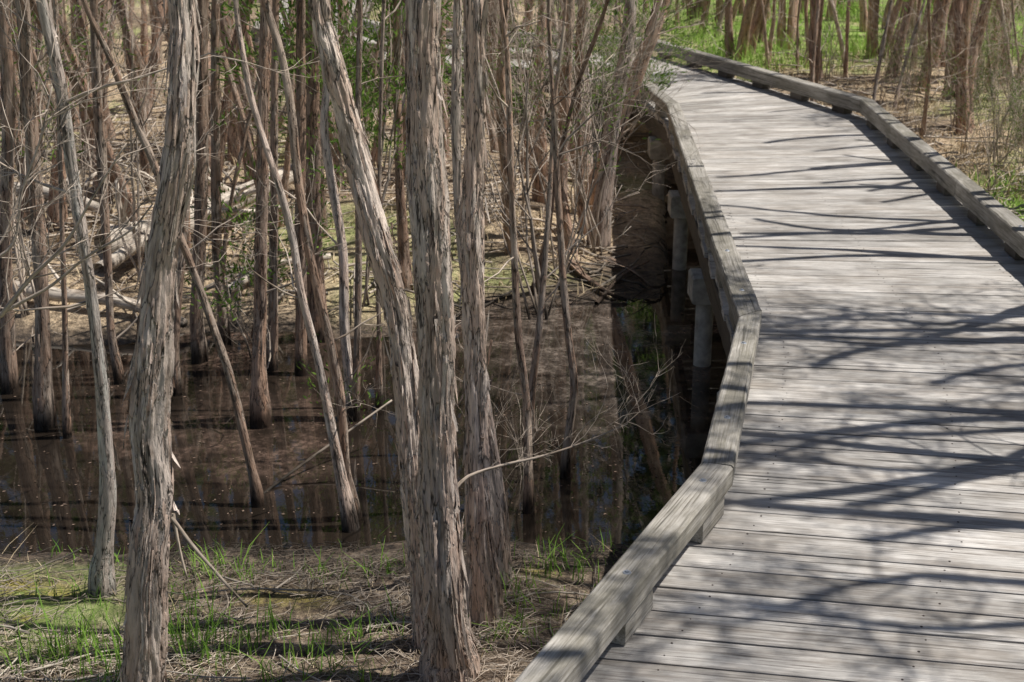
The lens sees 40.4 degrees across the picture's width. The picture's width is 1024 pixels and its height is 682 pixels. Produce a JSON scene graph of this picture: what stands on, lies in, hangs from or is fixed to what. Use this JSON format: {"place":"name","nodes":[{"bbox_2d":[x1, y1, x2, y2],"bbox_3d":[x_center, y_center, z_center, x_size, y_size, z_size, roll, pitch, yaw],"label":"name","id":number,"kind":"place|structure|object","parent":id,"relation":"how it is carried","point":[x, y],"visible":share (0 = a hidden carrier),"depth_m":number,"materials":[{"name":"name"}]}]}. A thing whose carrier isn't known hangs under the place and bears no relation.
{"place":"outdoors","nodes":[
{"label":"outdoors","id":0,"kind":"place"},
{"bbox_2d":[0,183,726,554],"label":"water","id":1,"kind":"structure","parent":0,"point":[650,481],"depth_m":7.15,"materials":[{"name":"liquid"}]},
{"bbox_2d":[12,247,187,327],"bbox_3d":[-2.719,-0.414,8.915,0.766,0.670,1.443,-18,26,-41],"label":"fallen log","id":2,"kind":"object","parent":1,"relation":"on","point":[75,296],"visible":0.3,"depth_m":8.86,"materials":[{"name":"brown wood"}]},
{"bbox_2d":[120,5,333,280],"bbox_3d":[-1.882,-2.025,8.823,1.546,3.732,1.175,5,20,14],"label":"paperbark tree","id":3,"kind":"object","parent":1,"relation":"in","point":[234,91],"visible":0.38,"depth_m":9.49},
{"bbox_2d":[264,399,391,493],"bbox_3d":[-0.938,0.528,6.753,0.076,0.286,0.904,17,26,41],"label":"fallen branch","id":4,"kind":"object","parent":1,"relation":"on","point":[307,460],"visible":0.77,"depth_m":6.77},
{"bbox_2d":[0,299,719,551],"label":"floating leaves","id":5,"kind":"object","parent":1,"relation":"on","point":[375,426],"visible":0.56,"depth_m":7.06,"materials":[{"name":"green plant"}]},
{"bbox_2d":[504,170,626,301],"bbox_3d":[0.390,-0.798,9.562,0.738,0.866,1.064,-11,22,-28],"label":"fallen branch","id":6,"kind":"object","parent":1,"relation":"on","point":[579,272],"visible":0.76,"depth_m":9.57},
{"bbox_2d":[555,242,666,288],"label":"fallen branch","id":7,"kind":"object","parent":1,"relation":"on","point":[634,272],"visible":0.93,"depth_m":9.69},
{"bbox_2d":[0,0,1023,681],"bbox_3d":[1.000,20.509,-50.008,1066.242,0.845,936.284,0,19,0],"label":"ground","id":8,"kind":"structure","parent":0,"point":[652,218],"depth_m":8.70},
{"bbox_2d":[15,0,79,430],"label":"paperbark tree","id":9,"kind":"object","parent":8,"relation":"on","point":[44,411],"visible":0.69,"depth_m":6.96,"materials":[{"name":"brown plant"}]},
{"bbox_2d":[0,0,117,143],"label":"paperbark tree","id":10,"kind":"object","parent":8,"relation":"on","point":[106,80],"visible":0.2,"depth_m":11.74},
{"bbox_2d":[0,0,120,394],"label":"paperbark tree","id":11,"kind":"object","parent":8,"relation":"on","point":[9,381],"visible":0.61,"depth_m":7.40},
{"bbox_2d":[34,0,94,163],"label":"paperbark tree","id":12,"kind":"object","parent":8,"relation":"on","point":[83,114],"visible":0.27,"depth_m":12.31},
{"bbox_2d":[0,0,139,317],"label":"bare shrub","id":13,"kind":"object","parent":8,"relation":"on","point":[22,295],"visible":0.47,"depth_m":8.72,"materials":[{"name":"brown plant"}]},
{"bbox_2d":[14,20,125,228],"bbox_3d":[-3.521,-2.302,9.883,1.451,3.435,0.558,-2,20,-7],"label":"paperbark tree","id":14,"kind":"object","parent":8,"relation":"on","point":[40,37],"visible":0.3,"depth_m":10.06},
{"bbox_2d":[0,0,145,226],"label":"paperbark tree","id":15,"kind":"object","parent":8,"relation":"on","point":[51,210],"visible":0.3,"depth_m":10.30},
{"bbox_2d":[14,153,140,215],"bbox_3d":[-3.582,-1.243,10.849,1.091,0.443,1.810,0,19,0],"label":"fallen log","id":16,"kind":"object","parent":8,"relation":"on","point":[91,207],"visible":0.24,"depth_m":10.89,"materials":[{"name":"grey wood"}]},
{"bbox_2d":[11,0,162,214],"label":"paperbark tree","id":17,"kind":"object","parent":8,"relation":"on","point":[33,5],"visible":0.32,"depth_m":9.70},
{"bbox_2d":[43,0,143,194],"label":"paperbark tree","id":18,"kind":"object","parent":8,"relation":"on","point":[95,183],"visible":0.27,"depth_m":11.03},
{"bbox_2d":[41,0,156,220],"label":"paperbark tree","id":19,"kind":"object","parent":8,"relation":"on","point":[115,167],"visible":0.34,"depth_m":10.08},
{"bbox_2d":[0,0,203,438],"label":"paperbark tree","id":20,"kind":"object","parent":8,"relation":"on","point":[66,418],"visible":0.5,"depth_m":6.93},
{"bbox_2d":[10,0,233,237],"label":"paperbark tree","id":21,"kind":"object","parent":8,"relation":"on","point":[35,60],"visible":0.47,"depth_m":9.25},
{"bbox_2d":[0,0,245,237],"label":"bare shrub","id":22,"kind":"object","parent":8,"relation":"on","point":[82,174],"visible":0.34,"depth_m":9.92,"materials":[{"name":"brown plant"}]},
{"bbox_2d":[0,1,255,282],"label":"bare shrub","id":23,"kind":"object","parent":8,"relation":"on","point":[138,250],"visible":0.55,"depth_m":9.13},
{"bbox_2d":[118,0,149,64],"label":"paperbark tree","id":24,"kind":"object","parent":8,"relation":"on","point":[143,38],"visible":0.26,"depth_m":17.24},
{"bbox_2d":[104,0,167,190],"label":"paperbark tree","id":25,"kind":"object","parent":8,"relation":"on","point":[144,161],"visible":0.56,"depth_m":11.10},
{"bbox_2d":[0,0,279,318],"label":"bare shrub","id":26,"kind":"object","parent":8,"relation":"on","point":[9,306],"visible":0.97,"depth_m":4.48,"materials":[{"name":"plant"}]},
{"bbox_2d":[116,0,166,118],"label":"paperbark tree","id":27,"kind":"object","parent":8,"relation":"on","point":[156,29],"visible":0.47,"depth_m":14.40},
{"bbox_2d":[73,0,228,201],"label":"paperbark tree","id":28,"kind":"object","parent":8,"relation":"on","point":[80,21],"visible":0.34,"depth_m":10.76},
{"bbox_2d":[90,0,229,384],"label":"paperbark tree","id":29,"kind":"object","parent":8,"relation":"on","point":[115,357],"visible":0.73,"depth_m":7.54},
{"bbox_2d":[117,0,203,681],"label":"paperbark tree","id":30,"kind":"object","parent":8,"relation":"on","point":[146,620],"visible":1,"depth_m":4.01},
{"bbox_2d":[79,156,253,276],"bbox_3d":[-2.686,-0.950,9.919,1.404,0.582,1.510,16,25,39],"label":"fallen log","id":31,"kind":"object","parent":8,"relation":"on","point":[119,255],"visible":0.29,"depth_m":9.26,"materials":[{"name":"grey wood"}]},
{"bbox_2d":[81,0,265,507],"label":"paperbark tree","id":32,"kind":"object","parent":8,"relation":"on","point":[257,496],"visible":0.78,"depth_m":6.17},
{"bbox_2d":[126,0,223,363],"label":"paperbark tree","id":33,"kind":"object","parent":8,"relation":"on","point":[199,348],"visible":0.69,"depth_m":7.90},
{"bbox_2d":[128,0,230,345],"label":"paperbark tree","id":34,"kind":"object","parent":8,"relation":"on","point":[216,213],"visible":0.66,"depth_m":8.15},
{"bbox_2d":[102,41,257,276],"bbox_3d":[-2.050,-1.441,8.934,1.296,2.509,0.813,2,19,6],"label":"paperbark tree","id":35,"kind":"object","parent":8,"relation":"on","point":[241,152],"visible":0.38,"depth_m":9.18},
{"bbox_2d":[0,0,387,597],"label":"paperbark tree","id":36,"kind":"object","parent":8,"relation":"on","point":[102,562],"visible":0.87,"depth_m":5.06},
{"bbox_2d":[94,163,293,259],"bbox_3d":[-2.021,-1.106,10.267,1.120,0.830,2.437,14,23,34],"label":"fallen log","id":37,"kind":"object","parent":8,"relation":"on","point":[242,191],"visible":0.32,"depth_m":9.90,"materials":[{"name":"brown wood"}]},
{"bbox_2d":[171,517,247,607],"bbox_3d":[-1.150,0.837,5.271,0.373,0.281,0.023,12,23,31],"label":"fallen branch","id":38,"kind":"object","parent":8,"relation":"on","point":[190,542],"visible":0.98,"depth_m":5.27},
{"bbox_2d":[155,0,282,182],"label":"paperbark tree","id":39,"kind":"object","parent":8,"relation":"on","point":[223,25],"visible":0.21,"depth_m":11.48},
{"bbox_2d":[209,0,242,164],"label":"paperbark tree","id":40,"kind":"object","parent":8,"relation":"on","point":[232,132],"visible":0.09,"depth_m":12.34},
{"bbox_2d":[172,150,292,395],"bbox_3d":[-1.521,-2.089,6.969,0.705,6.222,0.505,10,22,27],"label":"paperbark tree","id":41,"kind":"object","parent":8,"relation":"on","point":[177,390],"visible":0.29,"depth_m":7.54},
{"bbox_2d":[158,1,334,342],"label":"paperbark tree","id":42,"kind":"object","parent":8,"relation":"on","point":[312,106],"visible":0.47,"depth_m":8.19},
{"bbox_2d":[208,0,288,176],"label":"paperbark tree","id":43,"kind":"object","parent":8,"relation":"on","point":[223,136],"visible":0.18,"depth_m":10.96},
{"bbox_2d":[225,0,278,371],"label":"paperbark tree","id":44,"kind":"object","parent":8,"relation":"on","point":[273,308],"visible":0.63,"depth_m":7.80,"materials":[{"name":"brown plant"}]},
{"bbox_2d":[197,0,307,376],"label":"paperbark tree","id":45,"kind":"object","parent":8,"relation":"on","point":[300,343],"visible":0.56,"depth_m":7.64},
{"bbox_2d":[181,110,333,357],"bbox_3d":[-1.575,-0.500,8.103,1.088,1.707,1.406,0,19,0],"label":"leafy shrub","id":46,"kind":"object","parent":8,"relation":"on","point":[229,301],"visible":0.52,"depth_m":8.03,"materials":[{"name":"green plant"}]},
{"bbox_2d":[206,218,332,302],"bbox_3d":[-1.655,-0.615,9.067,0.473,0.864,1.241,15,24,37],"label":"fallen branch","id":47,"kind":"object","parent":8,"relation":"on","point":[246,280],"visible":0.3,"depth_m":9.23,"materials":[{"name":"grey wood"}]},
{"bbox_2d":[185,0,359,532],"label":"paperbark tree","id":48,"kind":"object","parent":8,"relation":"on","point":[349,517],"visible":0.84,"depth_m":5.91,"materials":[{"name":"brown plant"}]},
{"bbox_2d":[197,83,352,419],"bbox_3d":[-1.179,-1.994,6.631,0.841,6.267,1.357,-8,21,-21],"label":"paperbark tree","id":49,"kind":"object","parent":8,"relation":"on","point":[342,255],"visible":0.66,"depth_m":7.14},
{"bbox_2d":[209,0,345,226],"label":"paperbark tree","id":50,"kind":"object","parent":8,"relation":"on","point":[287,162],"visible":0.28,"depth_m":10.30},
{"bbox_2d":[0,523,616,681],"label":"dry litter straw","id":51,"kind":"object","parent":8,"relation":"on","point":[275,617],"visible":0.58,"depth_m":5.18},
{"bbox_2d":[0,525,629,681],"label":"bank grass","id":52,"kind":"structure","parent":8,"relation":"on","point":[118,637],"depth_m":5.04,"materials":[{"name":"plant"}]},
{"bbox_2d":[237,0,404,428],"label":"paperbark tree","id":53,"kind":"object","parent":8,"relation":"on","point":[260,411],"visible":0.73,"depth_m":7.02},
{"bbox_2d":[0,65,668,681],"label":"twig litter","id":54,"kind":"object","parent":8,"relation":"on","point":[274,545],"visible":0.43,"depth_m":5.57,"materials":[{"name":"wood"}]},
{"bbox_2d":[208,0,463,311],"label":"leafy shrub","id":55,"kind":"object","parent":8,"relation":"on","point":[369,105],"visible":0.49,"depth_m":8.29,"materials":[{"name":"green plant"}]},
{"bbox_2d":[319,0,355,189],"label":"paperbark tree","id":56,"kind":"object","parent":8,"relation":"on","point":[335,147],"visible":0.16,"depth_m":11.36,"materials":[{"name":"brown plant"}]},
{"bbox_2d":[296,327,388,424],"bbox_3d":[-0.905,0.351,7.386,0.509,0.908,0.438,0,19,0],"label":"leafy shrub","id":57,"kind":"object","parent":8,"relation":"on","point":[313,384],"visible":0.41,"depth_m":7.32,"materials":[{"name":"green plant"}]},
{"bbox_2d":[262,0,459,519],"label":"paperbark tree","id":58,"kind":"object","parent":8,"relation":"on","point":[339,392],"visible":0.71,"depth_m":5.89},
{"bbox_2d":[308,0,424,651],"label":"paperbark tree","id":59,"kind":"object","parent":8,"relation":"on","point":[383,260],"visible":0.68,"depth_m":4.53,"materials":[{"name":"plant"}]},
{"bbox_2d":[365,1,404,167],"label":"paperbark tree","id":60,"kind":"object","parent":8,"relation":"on","point":[374,153],"visible":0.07,"depth_m":12.15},
{"bbox_2d":[375,0,400,410],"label":"paperbark tree","id":61,"kind":"object","parent":8,"relation":"on","point":[379,392],"visible":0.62,"depth_m":7.15,"materials":[{"name":"brown plant"}]},
{"bbox_2d":[373,0,413,290],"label":"paperbark tree","id":62,"kind":"object","parent":8,"relation":"on","point":[403,255],"visible":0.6,"depth_m":9.04,"materials":[{"name":"brown plant"}]},
{"bbox_2d":[350,0,504,421],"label":"paperbark tree","id":63,"kind":"object","parent":8,"relation":"on","point":[358,305],"visible":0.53,"depth_m":7.13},
{"bbox_2d":[455,0,503,627],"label":"paperbark tree","id":64,"kind":"object","parent":8,"relation":"on","point":[484,594],"visible":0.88,"depth_m":4.86,"materials":[{"name":"brown plant"}]},
{"bbox_2d":[449,0,512,588],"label":"paperbark tree","id":65,"kind":"object","parent":8,"relation":"on","point":[501,528],"visible":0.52,"depth_m":5.02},
{"bbox_2d":[485,0,499,124],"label":"paperbark tree","id":66,"kind":"object","parent":8,"relation":"on","point":[494,35],"visible":0.16,"depth_m":13.80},
{"bbox_2d":[441,0,579,513],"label":"paperbark tree","id":67,"kind":"object","parent":8,"relation":"on","point":[528,495],"visible":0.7,"depth_m":5.99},
{"bbox_2d":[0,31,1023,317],"bbox_3d":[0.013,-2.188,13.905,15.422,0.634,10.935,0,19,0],"label":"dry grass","id":68,"kind":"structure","parent":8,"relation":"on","point":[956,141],"depth_m":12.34,"materials":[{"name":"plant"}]},
{"bbox_2d":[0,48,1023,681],"bbox_3d":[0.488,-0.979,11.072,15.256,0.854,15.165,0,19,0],"label":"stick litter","id":69,"kind":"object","parent":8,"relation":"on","point":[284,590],"visible":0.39,"depth_m":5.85,"materials":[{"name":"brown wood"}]},
{"bbox_2d":[447,0,587,254],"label":"paperbark tree","id":70,"kind":"object","parent":8,"relation":"on","point":[500,79],"visible":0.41,"depth_m":9.61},
{"bbox_2d":[369,0,667,215],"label":"leafy shrub","id":71,"kind":"object","parent":8,"relation":"on","point":[463,75],"visible":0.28,"depth_m":10.56,"materials":[{"name":"green plant"}]},
{"bbox_2d":[456,366,583,519],"bbox_3d":[-0.077,0.495,6.271,0.757,0.868,0.646,17,25,39],"label":"bare shrub","id":72,"kind":"object","parent":8,"relation":"on","point":[514,439],"visible":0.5,"depth_m":6.20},
{"bbox_2d":[398,0,690,681],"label":"paperbark tree","id":73,"kind":"object","parent":8,"relation":"on","point":[449,652],"visible":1,"depth_m":4.38,"materials":[{"name":"wood"}]},
{"bbox_2d":[509,0,595,177],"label":"paperbark tree","id":74,"kind":"object","parent":8,"relation":"on","point":[530,168],"visible":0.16,"depth_m":11.75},
{"bbox_2d":[371,0,734,319],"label":"bare shrub","id":75,"kind":"object","parent":8,"relation":"on","point":[533,242],"visible":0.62,"depth_m":8.85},
{"bbox_2d":[418,0,696,453],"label":"paperbark tree","id":76,"kind":"object","parent":8,"relation":"on","point":[542,300],"visible":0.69,"depth_m":6.67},
{"bbox_2d":[513,0,612,203],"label":"paperbark tree","id":77,"kind":"object","parent":8,"relation":"on","point":[544,168],"visible":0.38,"depth_m":11.08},
{"bbox_2d":[497,0,630,254],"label":"paperbark tree","id":78,"kind":"object","parent":8,"relation":"on","point":[564,191],"visible":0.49,"depth_m":9.77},
{"bbox_2d":[442,0,687,216],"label":"bare shrub","id":79,"kind":"object","parent":8,"relation":"on","point":[515,178],"visible":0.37,"depth_m":10.35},
{"bbox_2d":[489,0,672,294],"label":"paperbark tree","id":80,"kind":"object","parent":8,"relation":"on","point":[584,65],"visible":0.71,"depth_m":8.82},
{"bbox_2d":[442,0,731,255],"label":"bare shrub","id":81,"kind":"object","parent":8,"relation":"on","point":[588,218],"visible":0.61,"depth_m":9.81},
{"bbox_2d":[552,0,624,184],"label":"paperbark tree","id":82,"kind":"object","parent":8,"relation":"on","point":[589,159],"visible":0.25,"depth_m":11.96,"materials":[{"name":"brown plant"}]},
{"bbox_2d":[493,0,698,235],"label":"paperbark tree","id":83,"kind":"object","parent":8,"relation":"on","point":[579,139],"visible":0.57,"depth_m":10.05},
{"bbox_2d":[485,0,729,212],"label":"paperbark tree","id":84,"kind":"object","parent":8,"relation":"on","point":[657,31],"visible":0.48,"depth_m":10.67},
{"bbox_2d":[586,0,636,251],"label":"paperbark tree","id":85,"kind":"object","parent":8,"relation":"on","point":[604,227],"visible":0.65,"depth_m":10.12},
{"bbox_2d":[529,0,707,167],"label":"leafy shrub","id":86,"kind":"object","parent":8,"relation":"on","point":[650,61],"visible":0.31,"depth_m":12.05,"materials":[{"name":"green plant"}]},
{"bbox_2d":[547,0,706,478],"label":"paperbark tree","id":87,"kind":"object","parent":8,"relation":"on","point":[565,468],"visible":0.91,"depth_m":6.28,"materials":[{"name":"brown plant"}]},
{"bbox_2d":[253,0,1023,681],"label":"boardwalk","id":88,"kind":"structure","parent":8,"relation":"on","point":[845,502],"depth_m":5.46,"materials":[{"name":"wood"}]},
{"bbox_2d":[373,0,906,273],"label":"leafy shrub","id":89,"kind":"object","parent":8,"relation":"on","point":[614,147],"visible":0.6,"depth_m":9.27,"materials":[{"name":"green plant"}]},
{"bbox_2d":[692,0,765,60],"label":"paperbark tree","id":90,"kind":"object","parent":8,"relation":"on","point":[750,24],"visible":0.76,"depth_m":17.63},
{"bbox_2d":[777,0,798,49],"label":"paperbark tree","id":91,"kind":"object","parent":8,"relation":"on","point":[793,10],"visible":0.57,"depth_m":17.83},
{"bbox_2d":[766,0,819,101],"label":"paperbark tree","id":92,"kind":"object","parent":8,"relation":"on","point":[814,41],"visible":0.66,"depth_m":13.56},
{"bbox_2d":[808,0,822,79],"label":"paperbark tree","id":93,"kind":"object","parent":8,"relation":"on","point":[812,25],"visible":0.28,"depth_m":15.71,"materials":[{"name":"brown plant"}]},
{"bbox_2d":[810,0,874,80],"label":"bare shrub","id":94,"kind":"object","parent":8,"relation":"on","point":[831,46],"visible":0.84,"depth_m":15.62,"materials":[{"name":"brown plant"}]},
{"bbox_2d":[827,0,870,77],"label":"paperbark tree","id":95,"kind":"object","parent":8,"relation":"on","point":[845,63],"visible":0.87,"depth_m":15.57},
{"bbox_2d":[849,0,892,101],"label":"paperbark tree","id":96,"kind":"object","parent":8,"relation":"on","point":[881,53],"visible":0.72,"depth_m":13.21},
{"bbox_2d":[865,0,902,58],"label":"paperbark tree","id":97,"kind":"object","parent":8,"relation":"on","point":[871,25],"visible":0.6,"depth_m":17.21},
{"bbox_2d":[866,0,914,77],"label":"paperbark tree","id":98,"kind":"object","parent":8,"relation":"on","point":[894,69],"visible":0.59,"depth_m":15.73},
{"bbox_2d":[852,18,937,104],"bbox_3d":[3.906,-2.866,14.275,0.843,0.947,0.783,3,20,9],"label":"bare shrub","id":99,"kind":"object","parent":8,"relation":"on","point":[886,66],"visible":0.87,"depth_m":14.33,"materials":[{"name":"brown plant"}]},
{"bbox_2d":[853,0,941,82],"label":"bare shrub","id":100,"kind":"object","parent":8,"relation":"on","point":[899,36],"visible":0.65,"depth_m":15.39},
{"bbox_2d":[861,0,944,91],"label":"paperbark tree","id":101,"kind":"object","parent":8,"relation":"on","point":[936,17],"visible":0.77,"depth_m":14.90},
{"bbox_2d":[944,0,979,99],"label":"paperbark tree","id":102,"kind":"object","parent":8,"relation":"on","point":[950,16],"visible":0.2,"depth_m":14.54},
{"bbox_2d":[903,0,1022,128],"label":"bare shrub","id":103,"kind":"object","parent":8,"relation":"on","point":[954,117],"visible":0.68,"depth_m":13.03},
{"bbox_2d":[919,0,1009,139],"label":"paperbark tree","id":104,"kind":"object","parent":8,"relation":"on","point":[925,121],"visible":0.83,"depth_m":12.51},
{"bbox_2d":[906,23,1023,160],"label":"bare shrub","id":105,"kind":"object","parent":8,"relation":"on","point":[988,89],"visible":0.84,"depth_m":11.84,"materials":[{"name":"brown plant"}]},
{"bbox_2d":[918,33,1023,156],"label":"bare shrub","id":106,"kind":"object","parent":8,"relation":"on","point":[969,116],"visible":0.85,"depth_m":11.93,"materials":[{"name":"brown plant"}]},
{"bbox_2d":[953,0,991,134],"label":"paperbark tree","id":107,"kind":"object","parent":8,"relation":"on","point":[962,13],"visible":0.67,"depth_m":12.96,"materials":[{"name":"brown plant"}]},
{"bbox_2d":[936,0,1023,110],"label":"bare shrub","id":108,"kind":"object","parent":8,"relation":"on","point":[1010,15],"visible":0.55,"depth_m":13.58,"materials":[{"name":"brown plant"}]},
{"bbox_2d":[949,41,1023,195],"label":"bare shrub","id":109,"kind":"object","parent":8,"relation":"on","point":[988,149],"visible":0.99,"depth_m":10.68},
{"bbox_2d":[963,61,1023,197],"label":"bare shrub","id":110,"kind":"object","parent":8,"relation":"on","point":[1013,121],"visible":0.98,"depth_m":10.66,"materials":[{"name":"brown plant"}]},
{"bbox_2d":[973,8,1023,169],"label":"bare shrub","id":111,"kind":"object","parent":8,"relation":"on","point":[1001,132],"visible":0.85,"depth_m":11.51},
{"bbox_2d":[996,0,1017,119],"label":"paperbark tree","id":112,"kind":"object","parent":8,"relation":"on","point":[1001,14],"visible":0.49,"depth_m":13.20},
{"bbox_2d":[637,0,1023,220],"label":"meadow grass","id":113,"kind":"structure","parent":0,"point":[760,57],"depth_m":17.80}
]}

